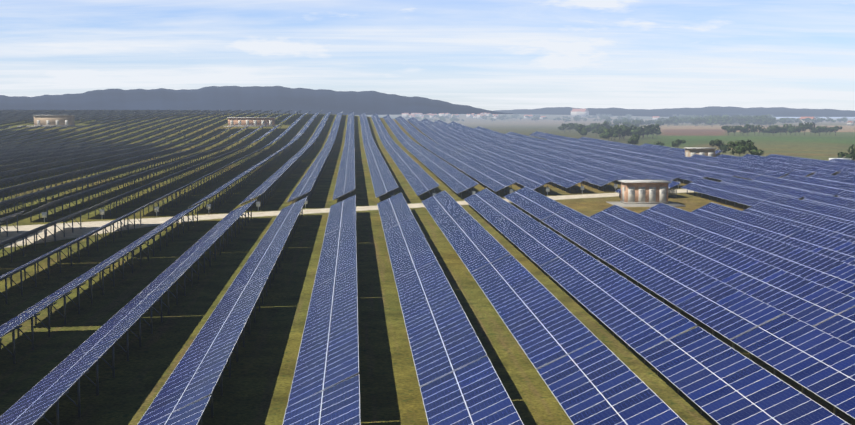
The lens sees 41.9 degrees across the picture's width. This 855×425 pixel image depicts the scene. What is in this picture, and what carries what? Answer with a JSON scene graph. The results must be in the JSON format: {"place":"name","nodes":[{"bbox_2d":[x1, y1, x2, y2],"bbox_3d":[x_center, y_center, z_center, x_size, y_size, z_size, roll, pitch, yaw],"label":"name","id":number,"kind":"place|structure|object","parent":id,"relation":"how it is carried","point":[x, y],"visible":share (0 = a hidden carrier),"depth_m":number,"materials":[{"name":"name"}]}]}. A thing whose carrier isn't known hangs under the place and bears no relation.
{"place":"outdoors","nodes":[
{"label":"outdoors","id":0,"kind":"place"},
{"bbox_2d":[227,117,275,117],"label":"control building roof","id":1,"kind":"structure","parent":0,"point":[251,117],"depth_m":459.89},
{"bbox_2d":[0,86,511,114],"bbox_3d":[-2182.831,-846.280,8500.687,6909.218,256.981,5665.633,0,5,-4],"label":"mountains","id":2,"kind":"structure","parent":0,"point":[267,98],"depth_m":7076.84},
{"bbox_2d":[0,189,693,248],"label":"dirt track","id":3,"kind":"structure","parent":0,"point":[87,227],"depth_m":123.00,"materials":[{"name":"beige soil"}]},
{"bbox_2d":[0,113,854,424],"bbox_3d":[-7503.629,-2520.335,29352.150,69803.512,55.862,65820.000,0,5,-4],"label":"ground","id":4,"kind":"structure","parent":0,"point":[256,387],"depth_m":84.44,"materials":[{"name":"green plant"}]},
{"bbox_2d":[17,125,80,126],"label":"substation pad","id":5,"kind":"object","parent":4,"relation":"on","point":[51,125],"visible":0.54,"depth_m":452.65,"materials":[{"name":"beige concrete"}]},
{"bbox_2d":[34,115,74,124],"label":"substation walls","id":6,"kind":"structure","parent":4,"relation":"on","point":[52,119],"depth_m":457.69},
{"bbox_2d":[37,120,67,124],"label":"doors","id":7,"kind":"structure","parent":6,"relation":"in","point":[47,123],"depth_m":457.69,"materials":[{"name":"white metal"}]},
{"bbox_2d":[223,125,274,126],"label":"building base","id":8,"kind":"object","parent":4,"relation":"on","point":[249,126],"visible":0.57,"depth_m":458.51,"materials":[{"name":"beige concrete"}]},
{"bbox_2d":[228,118,274,124],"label":"control building walls","id":9,"kind":"structure","parent":4,"relation":"on","point":[243,121],"depth_m":460.31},
{"bbox_2d":[230,120,271,124],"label":"doors","id":10,"kind":"structure","parent":9,"relation":"in","point":[247,123],"depth_m":460.32,"materials":[{"name":"white metal"}]},
{"bbox_2d":[42,181,679,221],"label":"combiner cabinets","id":11,"kind":"object","parent":4,"relation":"on","point":[44,214],"visible":0.65,"depth_m":138.40,"materials":[{"name":"grey metal"}]},
{"bbox_2d":[0,110,839,424],"bbox_3d":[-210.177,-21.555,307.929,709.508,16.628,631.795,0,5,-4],"label":"support posts","id":12,"kind":"object","parent":4,"relation":"on","point":[192,160],"visible":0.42,"depth_m":166.36,"materials":[{"name":"silver metal"}]},
{"bbox_2d":[0,110,854,424],"bbox_3d":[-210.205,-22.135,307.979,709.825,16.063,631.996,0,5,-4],"label":"solar panels","id":13,"kind":"object","parent":12,"relation":"on","point":[754,272],"visible":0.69,"depth_m":72.12,"materials":[{"name":"blue glass"}]},
{"bbox_2d":[0,110,854,424],"bbox_3d":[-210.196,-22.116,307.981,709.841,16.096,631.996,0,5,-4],"label":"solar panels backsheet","id":14,"kind":"object","parent":12,"relation":"on","point":[32,148],"visible":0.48,"depth_m":236.51,"materials":[{"name":"grey plastic"}]},
{"bbox_2d":[402,109,851,121],"bbox_3d":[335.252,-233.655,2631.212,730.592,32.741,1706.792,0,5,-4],"label":"town roofs","id":15,"kind":"structure","parent":4,"relation":"on","point":[573,110],"depth_m":3252.57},
{"bbox_2d":[405,114,854,160],"bbox_3d":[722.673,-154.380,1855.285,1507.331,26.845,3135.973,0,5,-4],"label":"trees","id":16,"kind":"object","parent":4,"relation":"on","point":[605,130],"visible":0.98,"depth_m":880.11,"materials":[{"name":"green plant"}]},
{"bbox_2d":[621,182,667,201],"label":"inverter station walls","id":17,"kind":"structure","parent":4,"relation":"on","point":[645,185],"depth_m":146.69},
{"bbox_2d":[622,187,665,201],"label":"doors","id":18,"kind":"structure","parent":17,"relation":"in","point":[631,195],"depth_m":146.69,"materials":[{"name":"grey metal"}]},
{"bbox_2d":[618,180,670,182],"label":"roof","id":19,"kind":"structure","parent":17,"relation":"on","point":[643,181],"depth_m":146.52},
{"bbox_2d":[607,201,685,206],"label":"concrete pad","id":20,"kind":"object","parent":4,"relation":"on","point":[637,204],"visible":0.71,"depth_m":146.11,"materials":[{"name":"grey concrete"}]},
{"bbox_2d":[685,149,714,156],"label":"inverter station walls","id":21,"kind":"structure","parent":4,"relation":"on","point":[697,151],"depth_m":249.95,"materials":[{"name":"beige concrete"}]},
{"bbox_2d":[686,152,713,156],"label":"doors","id":22,"kind":"structure","parent":21,"relation":"in","point":[700,153],"depth_m":249.98,"materials":[{"name":"grey metal"}]},
{"bbox_2d":[684,147,716,148],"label":"roof","id":23,"kind":"structure","parent":21,"relation":"on","point":[699,148],"depth_m":250.50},
{"bbox_2d":[829,158,851,159],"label":"roof","id":24,"kind":"object","parent":4,"relation":"on","point":[841,158],"visible":0.1,"depth_m":226.51,"materials":[{"name":"white paint"}]},
{"bbox_2d":[0,0,854,110],"label":"sky","id":25,"kind":"structure","parent":0,"point":[491,55],"materials":[{"name":"blue"}]},
{"bbox_2d":[402,112,853,124],"bbox_3d":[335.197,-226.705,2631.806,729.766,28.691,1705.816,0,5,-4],"label":"distant buildings","id":26,"kind":"structure","parent":0,"point":[581,114],"depth_m":3232.52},
{"bbox_2d":[494,106,854,116],"bbox_3d":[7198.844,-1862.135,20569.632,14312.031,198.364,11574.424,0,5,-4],"label":"hills","id":27,"kind":"structure","parent":0,"point":[756,111],"depth_m":18616.28,"materials":[{"name":"green plant"}]}
]}

